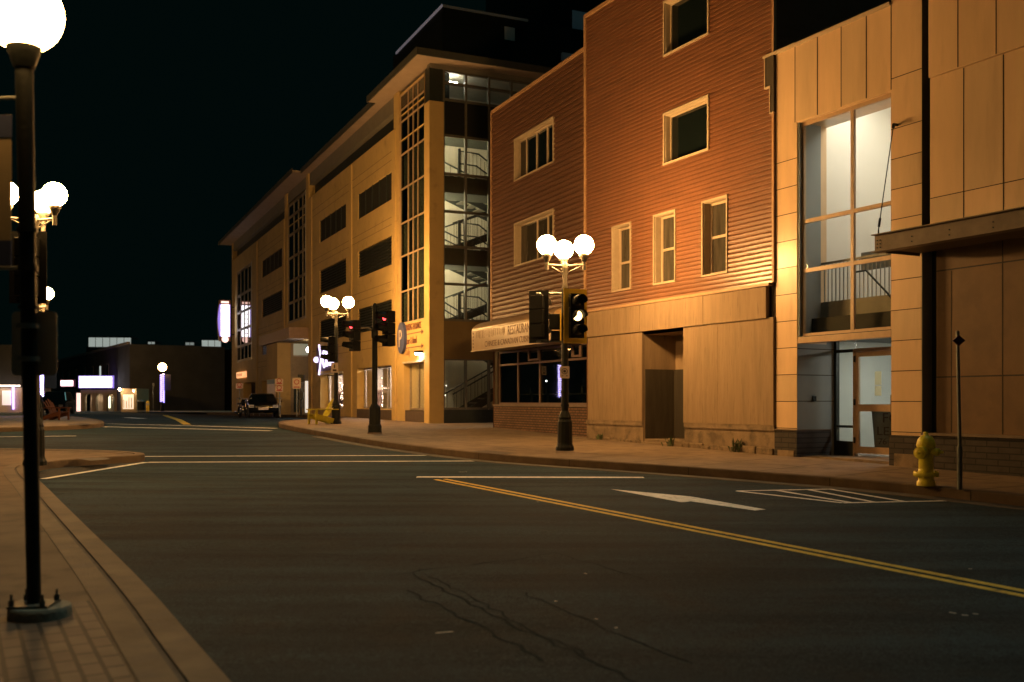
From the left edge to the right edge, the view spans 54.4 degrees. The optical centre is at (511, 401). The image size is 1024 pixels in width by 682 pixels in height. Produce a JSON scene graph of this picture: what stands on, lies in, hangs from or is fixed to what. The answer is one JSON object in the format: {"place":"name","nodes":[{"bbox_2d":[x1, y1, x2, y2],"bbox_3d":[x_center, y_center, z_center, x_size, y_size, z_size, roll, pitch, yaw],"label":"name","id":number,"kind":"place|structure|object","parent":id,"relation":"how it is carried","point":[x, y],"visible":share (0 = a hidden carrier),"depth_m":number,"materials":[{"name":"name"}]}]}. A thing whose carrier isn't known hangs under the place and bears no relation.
{"place":"outdoors","nodes":[
{"label":"outdoors","id":0,"kind":"place"},
{"bbox_2d":[0,415,98,426],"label":"sidewalk","id":1,"kind":"structure","parent":0,"point":[11,420],"depth_m":38.83,"materials":[{"name":"concrete"}]},
{"bbox_2d":[40,376,44,415],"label":"wrapped street lamp","id":2,"kind":"object","parent":1,"relation":"on","point":[41,390],"visible":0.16,"depth_m":49.15,"materials":[{"name":"white metal"}]},
{"bbox_2d":[42,399,70,419],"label":"adirondack chair","id":3,"kind":"object","parent":1,"relation":"on","point":[54,414],"visible":0.97,"depth_m":40.98,"materials":[{"name":"orange paint"}]},
{"bbox_2d":[0,450,137,681],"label":"sidewalk","id":4,"kind":"structure","parent":0,"point":[57,571],"depth_m":8.26,"materials":[{"name":"concrete"}]},
{"bbox_2d":[0,600,133,681],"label":"brick paving","id":5,"kind":"structure","parent":4,"relation":"on","point":[77,645],"depth_m":5.33,"materials":[{"name":"brick"}]},
{"bbox_2d":[0,0,72,622],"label":"globe post","id":6,"kind":"object","parent":5,"relation":"on","point":[31,31],"visible":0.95,"depth_m":6.10,"materials":[{"name":"black metal"}]},
{"bbox_2d":[12,311,56,375],"bbox_3d":[-2.987,-0.361,6.140,0.283,0.402,0.176,0,0,0],"label":"traffic signal","id":7,"kind":"object","parent":6,"relation":"attached to","point":[45,325],"visible":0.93,"depth_m":6.22,"materials":[{"name":"metal"}]},
{"bbox_2d":[0,449,179,681],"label":"kerb band","id":8,"kind":"object","parent":4,"relation":"on","point":[143,657],"visible":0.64,"depth_m":6.46,"materials":[{"name":"concrete"}]},
{"bbox_2d":[0,0,485,359],"label":"sky","id":9,"kind":"structure","parent":0,"point":[162,124],"materials":[{"name":"black"}]},
{"bbox_2d":[0,410,1023,681],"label":"road","id":10,"kind":"structure","parent":0,"point":[264,604],"depth_m":8.62,"materials":[{"name":"asphalt"}]},
{"bbox_2d":[0,345,56,411],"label":"pale shop","id":11,"kind":"structure","parent":10,"relation":"on","point":[10,392],"depth_m":95.66,"materials":[{"name":"grey"}]},
{"bbox_2d":[39,287,53,427],"bbox_3d":[-15.730,-1.437,33.115,1.217,4.630,1.110,0,0,-3],"label":"street lamp","id":12,"kind":"object","parent":10,"relation":"on","point":[50,293],"visible":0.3,"depth_m":32.81,"materials":[{"name":"metal"}]},
{"bbox_2d":[0,414,103,431],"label":"kerb","id":13,"kind":"structure","parent":10,"relation":"on","point":[48,428],"depth_m":34.70,"materials":[{"name":"concrete"}]},
{"bbox_2d":[42,391,74,413],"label":"parked car","id":14,"kind":"object","parent":10,"relation":"on","point":[61,398],"visible":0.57,"depth_m":76.08,"materials":[{"name":"black paint"}]},
{"bbox_2d":[40,462,140,477],"bbox_3d":[-8.085,1.267,18.431,0.896,0.059,3.555,0,0,5],"label":"asphalt patch","id":15,"kind":"object","parent":10,"relation":"on","point":[57,472],"visible":0.9,"depth_m":18.45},
{"bbox_2d":[41,462,146,478],"bbox_3d":[-7.623,1.266,18.400,0.130,0.059,3.584,0,0,7],"label":"edge line","id":16,"kind":"object","parent":10,"relation":"on","point":[92,470],"visible":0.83,"depth_m":18.12,"materials":[{"name":"white paint"}]},
{"bbox_2d":[0,448,230,681],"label":"kerb","id":17,"kind":"structure","parent":10,"relation":"on","point":[191,659],"depth_m":6.89,"materials":[{"name":"concrete"}]},
{"bbox_2d":[11,182,67,465],"bbox_3d":[-8.450,-1.347,17.714,1.217,4.960,1.110,0,0,-8],"label":"street lamp","id":18,"kind":"object","parent":17,"relation":"on","point":[51,197],"visible":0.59,"depth_m":17.45,"materials":[{"name":"black metal"}]},
{"bbox_2d":[9,231,46,303],"bbox_3d":[-8.449,-2.332,17.490,0.624,1.254,0.546,0,0,-6],"label":"traffic signal","id":19,"kind":"object","parent":18,"relation":"attached to","point":[41,263],"visible":0.52,"depth_m":17.33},
{"bbox_2d":[77,457,109,460],"bbox_3d":[-7.941,1.106,19.054,0.492,0.015,0.833,0,0,-42],"label":"tactile plate","id":20,"kind":"object","parent":17,"relation":"on","point":[94,459],"visible":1,"depth_m":19.17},
{"bbox_2d":[15,466,186,681],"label":"kerb joint","id":21,"kind":"object","parent":17,"relation":"on","point":[174,669],"visible":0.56,"depth_m":6.39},
{"bbox_2d":[118,388,148,411],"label":"corner kiosk","id":22,"kind":"object","parent":10,"relation":"on","point":[130,398],"visible":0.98,"depth_m":99.95,"materials":[{"name":"grey"}]},
{"bbox_2d":[123,395,133,408],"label":"window","id":23,"kind":"structure","parent":22,"relation":"in","point":[128,400],"depth_m":99.92,"materials":[{"name":"grey"}]},
{"bbox_2d":[137,400,145,411],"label":"trash bin","id":24,"kind":"object","parent":10,"relation":"on","point":[140,405],"visible":0.88,"depth_m":98.76,"materials":[{"name":"black metal"}]},
{"bbox_2d":[135,424,256,427],"bbox_3d":[-12.532,0.949,38.310,9.480,0.058,0.220,0,0,31],"label":"crosswalk line","id":25,"kind":"object","parent":10,"relation":"on","point":[187,425],"visible":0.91,"depth_m":37.40,"materials":[{"name":"white paint"}]},
{"bbox_2d":[131,427,268,430],"bbox_3d":[-11.749,0.981,35.610,7.808,0.058,0.220,0,0,25],"label":"crosswalk line","id":26,"kind":"object","parent":10,"relation":"on","point":[213,429],"visible":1,"depth_m":34.90,"materials":[{"name":"white paint"}]},
{"bbox_2d":[225,350,231,410],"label":"dark block","id":27,"kind":"structure","parent":10,"relation":"on","point":[228,380],"depth_m":112.69,"materials":[{"name":"grey"}]},
{"bbox_2d":[236,382,242,405],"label":"parking sign","id":28,"kind":"object","parent":10,"relation":"on","point":[239,385],"visible":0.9,"depth_m":56.21,"materials":[{"name":"metal"}]},
{"bbox_2d":[234,398,251,417],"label":"motorcycle","id":29,"kind":"object","parent":10,"relation":"on","point":[241,409],"visible":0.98,"depth_m":53.97,"materials":[{"name":"metal"}]},
{"bbox_2d":[246,393,281,417],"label":"parked car","id":30,"kind":"object","parent":10,"relation":"on","point":[262,403],"visible":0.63,"depth_m":54.41,"materials":[{"name":"black paint"}]},
{"bbox_2d":[145,455,420,456],"bbox_3d":[-5.009,1.206,21.990,7.722,0.009,0.130,0,0,-3],"label":"crosswalk line","id":31,"kind":"object","parent":10,"relation":"on","point":[337,455],"visible":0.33,"depth_m":22.09,"materials":[{"name":"white paint"}]},
{"bbox_2d":[258,461,390,461],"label":"crosswalk line","id":32,"kind":"object","parent":10,"relation":"on","point":[324,461],"visible":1,"depth_m":20.36,"materials":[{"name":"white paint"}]},
{"bbox_2d":[383,552,553,576],"bbox_3d":[-0.316,1.427,8.732,1.892,0.020,0.118,0,0,-37],"label":"road crack","id":33,"kind":"object","parent":10,"relation":"on","point":[468,565],"visible":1,"depth_m":8.71,"materials":[{"name":"asphalt"}]},
{"bbox_2d":[406,590,542,660],"bbox_3d":[-0.304,1.462,6.655,0.080,0.032,2.183,0,0,-27],"label":"road crack","id":34,"kind":"object","parent":10,"relation":"on","point":[520,645],"visible":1,"depth_m":6.32,"materials":[{"name":"asphalt"}]},
{"bbox_2d":[429,577,585,655],"bbox_3d":[-0.123,1.457,6.965,0.085,0.040,2.629,0,0,-25],"label":"road crack","id":35,"kind":"object","parent":10,"relation":"on","point":[581,650],"visible":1,"depth_m":6.64,"materials":[{"name":"asphalt"}]},
{"bbox_2d":[413,573,635,681],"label":"road crack","id":36,"kind":"object","parent":10,"relation":"on","point":[513,626],"visible":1,"depth_m":6.37,"materials":[{"name":"asphalt"}]},
{"bbox_2d":[417,476,643,477],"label":"stop line","id":37,"kind":"object","parent":10,"relation":"on","point":[517,477],"visible":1,"depth_m":16.82,"materials":[{"name":"white paint"}]},
{"bbox_2d":[554,552,646,580],"bbox_3d":[0.751,1.429,8.661,0.072,0.023,1.522,0,0,-28],"label":"road crack","id":38,"kind":"object","parent":10,"relation":"on","point":[603,566],"visible":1,"depth_m":8.56,"materials":[{"name":"asphalt"}]},
{"bbox_2d":[525,592,692,662],"bbox_3d":[0.542,1.463,6.567,0.072,0.032,2.116,0,0,-25],"label":"road crack","id":39,"kind":"object","parent":10,"relation":"on","point":[526,593],"visible":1,"depth_m":6.37,"materials":[{"name":"asphalt"}]},
{"bbox_2d":[207,412,1023,505],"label":"kerb","id":40,"kind":"structure","parent":10,"relation":"on","point":[1000,497],"depth_m":17.08,"materials":[{"name":"concrete"}]},
{"bbox_2d":[913,432,942,485],"bbox_3d":[5.828,0.812,14.044,0.392,0.760,0.390,0,0,0],"label":"fire hydrant","id":41,"kind":"object","parent":40,"relation":"on","point":[925,451],"visible":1,"depth_m":13.96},
{"bbox_2d":[952,331,964,489],"bbox_3d":[6.067,0.121,13.552,0.170,2.158,0.085,0,0,0],"label":"sign post","id":42,"kind":"object","parent":40,"relation":"on","point":[958,340],"visible":1,"depth_m":13.54,"materials":[{"name":"metal"}]},
{"bbox_2d":[311,436,1023,509],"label":"gutter","id":43,"kind":"object","parent":10,"relation":"on","point":[789,484],"visible":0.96,"depth_m":16.63,"materials":[{"name":"concrete"}]},
{"bbox_2d":[613,489,764,509],"bbox_3d":[2.347,1.344,13.751,0.521,0.042,2.958,0,0,-25],"label":"turn arrow","id":44,"kind":"object","parent":10,"relation":"on","point":[679,498],"visible":1,"depth_m":13.62,"materials":[{"name":"white paint"}]},
{"bbox_2d":[433,479,1023,596],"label":"yellow line","id":45,"kind":"object","parent":10,"relation":"on","point":[927,576],"visible":1,"depth_m":9.61,"materials":[{"name":"paint"}]},
{"bbox_2d":[445,479,1023,591],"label":"yellow line","id":46,"kind":"object","parent":10,"relation":"on","point":[940,574],"visible":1,"depth_m":9.76,"materials":[{"name":"paint"}]},
{"bbox_2d":[742,489,820,490],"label":"hatching line","id":47,"kind":"object","parent":10,"relation":"on","point":[790,489],"visible":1,"depth_m":14.85,"materials":[{"name":"white paint"}]},
{"bbox_2d":[738,491,840,502],"bbox_3d":[3.861,1.339,13.980,0.085,0.025,1.827,0,0,-36],"label":"hatching line","id":48,"kind":"object","parent":10,"relation":"on","point":[789,496],"visible":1,"depth_m":13.93,"materials":[{"name":"white paint"}]},
{"bbox_2d":[775,490,847,501],"bbox_3d":[4.221,1.338,14.060,0.085,0.026,1.626,0,0,-21],"label":"hatching line","id":49,"kind":"object","parent":10,"relation":"on","point":[811,496],"visible":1,"depth_m":13.99,"materials":[{"name":"white paint"}]},
{"bbox_2d":[810,490,874,501],"bbox_3d":[4.644,1.337,14.120,0.085,0.026,1.611,0,0,-14],"label":"hatching line","id":50,"kind":"object","parent":10,"relation":"on","point":[842,496],"visible":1,"depth_m":13.99,"materials":[{"name":"white paint"}]},
{"bbox_2d":[830,489,901,500],"bbox_3d":[5.035,1.336,14.180,0.085,0.027,1.676,0,0,-17],"label":"hatching line","id":51,"kind":"object","parent":10,"relation":"on","point":[867,495],"visible":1,"depth_m":14.11,"materials":[{"name":"white paint"}]},
{"bbox_2d":[841,500,942,502],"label":"hatching line","id":52,"kind":"object","parent":10,"relation":"on","point":[888,501],"visible":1,"depth_m":13.39,"materials":[{"name":"white paint"}]},
{"bbox_2d":[146,411,1023,493],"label":"sidewalk","id":53,"kind":"structure","parent":0,"point":[484,434],"depth_m":21.28,"materials":[{"name":"concrete"}]},
{"bbox_2d":[158,363,170,410],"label":"globe street lamp","id":54,"kind":"object","parent":53,"relation":"on","point":[165,381],"visible":0.99,"depth_m":87.94,"materials":[{"name":"glass"}]},
{"bbox_2d":[275,378,282,415],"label":"parking sign","id":55,"kind":"object","parent":53,"relation":"on","point":[279,383],"visible":1,"depth_m":50.41,"materials":[{"name":"metal"}]},
{"bbox_2d":[292,377,300,415],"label":"parking sign","id":56,"kind":"object","parent":53,"relation":"on","point":[296,383],"visible":1,"depth_m":47.89,"materials":[{"name":"metal"}]},
{"bbox_2d":[298,374,304,415],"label":"pay station","id":57,"kind":"object","parent":53,"relation":"on","point":[301,393],"visible":0.91,"depth_m":50.37,"materials":[{"name":"black metal"}]},
{"bbox_2d":[306,399,338,423],"bbox_3d":[-6.823,0.370,36.200,1.059,0.912,0.817,0,0,-38],"label":"adirondack chair","id":58,"kind":"object","parent":53,"relation":"on","point":[317,417],"visible":0.98,"depth_m":36.09,"materials":[{"name":"yellow paint"}]},
{"bbox_2d":[310,427,335,430],"bbox_3d":[-6.064,0.894,31.813,0.786,0.042,2.459,0,0,-27],"label":"tactile plate","id":59,"kind":"object","parent":53,"relation":"on","point":[321,429],"visible":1,"depth_m":31.57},
{"bbox_2d":[321,296,353,423],"bbox_3d":[-6.457,-1.492,36.385,1.217,4.630,1.110,0,0,-24],"label":"street lamp","id":60,"kind":"object","parent":53,"relation":"on","point":[328,302],"visible":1,"depth_m":36.20,"materials":[{"name":"metal"}]},
{"bbox_2d":[320,336,334,361],"bbox_3d":[-6.651,-1.877,35.936,0.496,0.920,0.300,0,0,-20],"label":"traffic signal","id":61,"kind":"object","parent":60,"relation":"attached to","point":[329,348],"visible":1,"depth_m":35.83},
{"bbox_2d":[331,363,337,372],"bbox_3d":[-6.441,-1.218,36.155,0.260,0.359,0.010,0,0,0],"label":"crossing sign","id":62,"kind":"object","parent":60,"relation":"attached to","point":[334,367],"visible":1,"depth_m":36.15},
{"bbox_2d":[361,303,381,433],"bbox_3d":[-4.059,-0.956,29.166,0.934,3.835,0.435,0,0,-21],"label":"signal pole","id":63,"kind":"object","parent":53,"relation":"on","point":[374,426],"visible":0.91,"depth_m":29.11,"materials":[{"name":"black metal"}]},
{"bbox_2d":[342,320,360,350],"bbox_3d":[-4.696,-1.915,29.053,0.486,0.902,0.294,0,0,-38],"label":"traffic signal","id":64,"kind":"object","parent":63,"relation":"attached to","point":[353,334],"visible":1,"depth_m":29.00,"materials":[{"name":"grey"}]},
{"bbox_2d":[374,310,394,346],"bbox_3d":[-3.721,-2.123,29.042,0.556,1.030,0.336,0,0,-38],"label":"traffic signal","id":65,"kind":"object","parent":63,"relation":"attached to","point":[386,326],"visible":1,"depth_m":28.97,"materials":[{"name":"grey"}]},
{"bbox_2d":[218,47,551,422],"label":"office building","id":66,"kind":"structure","parent":53,"relation":"on","point":[381,199],"depth_m":41.33,"materials":[{"name":"beige concrete"}]},
{"bbox_2d":[217,300,233,341],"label":"blade sign","id":67,"kind":"object","parent":66,"relation":"attached to","point":[224,320],"visible":1,"depth_m":77.34,"materials":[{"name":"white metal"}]},
{"bbox_2d":[294,389,298,411],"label":"entry door","id":68,"kind":"structure","parent":66,"relation":"in","point":[294,389],"depth_m":58.99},
{"bbox_2d":[293,344,307,354],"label":"entry window","id":69,"kind":"structure","parent":66,"relation":"in","point":[298,349],"depth_m":59.13,"materials":[{"name":"grey"}]},
{"bbox_2d":[305,381,307,412],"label":"lit door","id":70,"kind":"structure","parent":66,"relation":"in","point":[306,382],"depth_m":59.26,"materials":[{"name":"grey"}]},
{"bbox_2d":[328,374,342,407],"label":"shop window","id":71,"kind":"structure","parent":66,"relation":"in","point":[338,374],"depth_m":52.22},
{"bbox_2d":[364,366,391,408],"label":"shop window","id":72,"kind":"structure","parent":66,"relation":"in","point":[387,367],"depth_m":43.04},
{"bbox_2d":[357,409,423,421],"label":"window base","id":73,"kind":"structure","parent":66,"relation":"in","point":[410,415],"depth_m":40.83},
{"bbox_2d":[410,362,423,409],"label":"shop window","id":74,"kind":"structure","parent":66,"relation":"in","point":[418,364],"depth_m":38.67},
{"bbox_2d":[393,4,583,69],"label":"rooftop penthouse","id":75,"kind":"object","parent":66,"relation":"on","point":[448,28],"depth_m":54.24,"materials":[{"name":"grey"}]},
{"bbox_2d":[504,26,514,40],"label":"window","id":76,"kind":"structure","parent":75,"relation":"in","point":[509,32],"depth_m":54.21,"materials":[{"name":"grey"}]},
{"bbox_2d":[486,0,605,60],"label":"glass tower","id":77,"kind":"structure","parent":66,"relation":"on","point":[568,13],"depth_m":58.10,"materials":[{"name":"grey"}]},
{"bbox_2d":[572,10,585,29],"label":"window","id":78,"kind":"structure","parent":77,"relation":"in","point":[577,16],"depth_m":56.19,"materials":[{"name":"glass"}]},
{"bbox_2d":[471,450,511,454],"bbox_3d":[-0.389,1.074,20.930,0.555,0.023,1.307,0,0,-37],"label":"tactile plate","id":79,"kind":"object","parent":53,"relation":"on","point":[491,452],"visible":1,"depth_m":20.86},
{"bbox_2d":[0,422,1023,608],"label":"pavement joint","id":80,"kind":"object","parent":53,"relation":"on","point":[706,460],"visible":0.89,"depth_m":18.22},
{"bbox_2d":[537,235,593,450],"bbox_3d":[1.146,-1.248,21.715,1.217,4.630,1.110,0,0,0],"label":"street lamp","id":81,"kind":"object","parent":53,"relation":"on","point":[547,246],"visible":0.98,"depth_m":21.49,"materials":[{"name":"black metal"}]},
{"bbox_2d":[536,292,561,342],"bbox_3d":[0.959,-1.820,21.591,0.874,1.090,0.186,0,0,17],"label":"signal bracket","id":82,"kind":"object","parent":81,"relation":"attached to","point":[550,293],"visible":0.39,"depth_m":21.61,"materials":[{"name":"metal"}]},
{"bbox_2d":[529,290,551,342],"bbox_3d":[0.644,-1.836,21.761,0.480,1.140,0.496,0,0,30],"label":"traffic signal","id":83,"kind":"object","parent":82,"relation":"attached to","point":[539,313],"visible":0.98,"depth_m":21.55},
{"bbox_2d":[549,310,560,340],"bbox_3d":[0.936,-1.642,21.605,0.260,0.662,0.230,0,0,0],"label":"control box","id":84,"kind":"object","parent":81,"relation":"attached to","point":[554,321],"visible":1,"depth_m":21.52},
{"bbox_2d":[560,366,568,377],"bbox_3d":[1.136,-0.623,21.506,0.210,0.260,0.008,0,0,0],"label":"pedestrian button sign","id":85,"kind":"object","parent":81,"relation":"attached to","point":[564,371],"visible":1,"depth_m":21.50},
{"bbox_2d":[564,288,587,343],"bbox_3d":[1.389,-1.809,21.080,0.530,1.160,0.496,0,0,-20],"label":"traffic signal","id":86,"kind":"object","parent":81,"relation":"attached to","point":[575,316],"visible":1,"depth_m":21.10,"materials":[{"name":"yellow"}]},
{"bbox_2d":[661,435,674,445],"bbox_3d":[3.609,0.914,23.003,0.327,0.260,0.167,0,0,-16],"label":"weed","id":87,"kind":"object","parent":53,"relation":"on","point":[670,442],"visible":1,"depth_m":23.03,"materials":[{"name":"green plant"}]},
{"bbox_2d":[728,438,742,451],"bbox_3d":[4.828,0.914,21.026,0.565,0.328,0.183,0,0,0],"label":"weed","id":88,"kind":"object","parent":53,"relation":"on","point":[737,446],"visible":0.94,"depth_m":21.01,"materials":[{"name":"green plant"}]},
{"bbox_2d":[762,0,1023,476],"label":"panel building","id":89,"kind":"structure","parent":53,"relation":"on","point":[899,193],"depth_m":17.37,"materials":[{"name":"beige metal"}]},
{"bbox_2d":[802,93,890,335],"bbox_3d":[6.283,-3.380,18.710,0.060,4.240,2.270,0,0,-28],"label":"stair window","id":90,"kind":"structure","parent":89,"relation":"in","point":[853,210],"depth_m":18.58,"materials":[{"name":"metal"}]},
{"bbox_2d":[853,350,890,454],"bbox_3d":[6.997,0.024,19.231,0.110,1.993,1.000,0,0,-28],"label":"door","id":91,"kind":"structure","parent":89,"relation":"in","point":[859,407],"depth_m":19.52,"materials":[{"name":"paint"}]},
{"bbox_2d":[875,371,880,384],"bbox_3d":[7.067,-0.446,19.221,0.003,0.260,0.158,0,0,-28],"label":"paper notice","id":92,"kind":"object","parent":89,"relation":"attached to","point":[877,377],"visible":1,"depth_m":19.22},
{"bbox_2d":[875,386,880,395],"bbox_3d":[7.067,-0.199,19.221,0.003,0.188,0.158,0,0,-28],"label":"paper notice","id":93,"kind":"object","parent":89,"relation":"attached to","point":[877,390],"visible":1,"depth_m":19.22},
{"bbox_2d":[872,412,890,447],"bbox_3d":[7.364,0.525,19.251,0.024,0.826,1.032,0,0,-28],"label":"lease sign","id":94,"kind":"object","parent":89,"relation":"in","point":[881,421],"visible":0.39,"depth_m":19.48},
{"bbox_3d":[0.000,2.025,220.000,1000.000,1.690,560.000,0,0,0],"label":"ground","id":95,"kind":"structure","parent":0,"visible":0},
{"bbox_2d":[53,342,224,410],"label":"brick building","id":96,"kind":"structure","parent":95,"relation":"on","point":[95,380],"depth_m":109.21,"materials":[{"name":"brown brick"}]},
{"bbox_2d":[86,336,138,351],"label":"rooftop room","id":97,"kind":"object","parent":96,"relation":"on","point":[96,342],"visible":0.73,"depth_m":150.32,"materials":[{"name":"grey"}]},
{"bbox_2d":[146,340,161,344],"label":"rooftop room","id":98,"kind":"object","parent":96,"relation":"on","point":[151,342],"visible":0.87,"depth_m":150.14,"materials":[{"name":"grey"}]},
{"bbox_2d":[183,341,199,345],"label":"rooftop room","id":99,"kind":"object","parent":96,"relation":"on","point":[189,343],"visible":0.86,"depth_m":150.18,"materials":[{"name":"grey"}]},
{"bbox_2d":[201,339,228,349],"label":"rooftop room","id":100,"kind":"object","parent":96,"relation":"on","point":[212,342],"visible":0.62,"depth_m":150.22,"materials":[{"name":"grey"}]},
{"bbox_2d":[471,47,586,436],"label":"restaurant building","id":101,"kind":"structure","parent":95,"relation":"on","point":[536,160],"depth_m":30.61,"materials":[{"name":"brown"}]},
{"bbox_2d":[514,116,554,181],"bbox_3d":[0.728,-7.600,30.213,0.230,1.340,2.820,0,0,-24],"label":"window","id":102,"kind":"structure","parent":101,"relation":"in","point":[534,149],"depth_m":30.45,"materials":[{"name":"black glass"}]},
{"bbox_2d":[514,208,554,266],"bbox_3d":[0.737,-4.920,30.217,0.250,1.370,2.810,0,0,-24],"label":"window","id":103,"kind":"structure","parent":101,"relation":"in","point":[527,232],"depth_m":30.70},
{"bbox_2d":[499,343,586,404],"bbox_3d":[0.879,-0.757,30.034,0.060,1.725,6.370,0,0,-24],"label":"shop window","id":104,"kind":"structure","parent":101,"relation":"in","point":[540,361],"depth_m":30.47,"materials":[{"name":"brown metal"}]},
{"bbox_2d":[584,0,890,454],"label":"siding building","id":105,"kind":"structure","parent":95,"relation":"on","point":[680,189],"depth_m":22.89,"materials":[{"name":"brown wood"}]},
{"bbox_2d":[611,221,631,292],"bbox_3d":[2.863,-3.620,25.152,0.280,1.680,0.860,0,0,-28],"label":"window","id":106,"kind":"structure","parent":105,"relation":"in","point":[621,234],"depth_m":25.44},
{"bbox_2d":[644,331,684,438],"bbox_3d":[4.017,-0.350,23.780,1.588,2.540,1.873,0,0,0],"label":"doorway","id":107,"kind":"structure","parent":105,"relation":"in","point":[664,351],"depth_m":24.51,"materials":[{"name":"brown wood"}]},
{"bbox_2d":[653,209,676,285],"bbox_3d":[3.701,-3.615,23.548,0.280,1.690,0.880,0,0,-28],"label":"window","id":108,"kind":"structure","parent":105,"relation":"in","point":[664,223],"depth_m":23.83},
{"bbox_2d":[674,369,684,437],"bbox_3d":[4.406,0.060,23.981,0.050,1.680,1.575,0,0,-28],"label":"door","id":109,"kind":"structure","parent":105,"relation":"in","point":[679,429],"depth_m":24.51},
{"bbox_2d":[663,94,709,165],"bbox_3d":[4.056,-6.175,22.825,0.240,1.230,1.690,0,0,-28],"label":"window","id":110,"kind":"structure","parent":105,"relation":"in","point":[686,129],"depth_m":23.01,"materials":[{"name":"black glass"}]},
{"bbox_2d":[663,0,709,57],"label":"window","id":111,"kind":"structure","parent":105,"relation":"in","point":[685,22],"depth_m":23.15,"materials":[{"name":"black glass"}]},
{"bbox_2d":[701,194,728,276],"bbox_3d":[4.553,-3.615,21.917,0.280,1.690,0.880,0,0,-28],"label":"window","id":112,"kind":"structure","parent":105,"relation":"in","point":[714,211],"depth_m":22.19,"materials":[{"name":"wood"}]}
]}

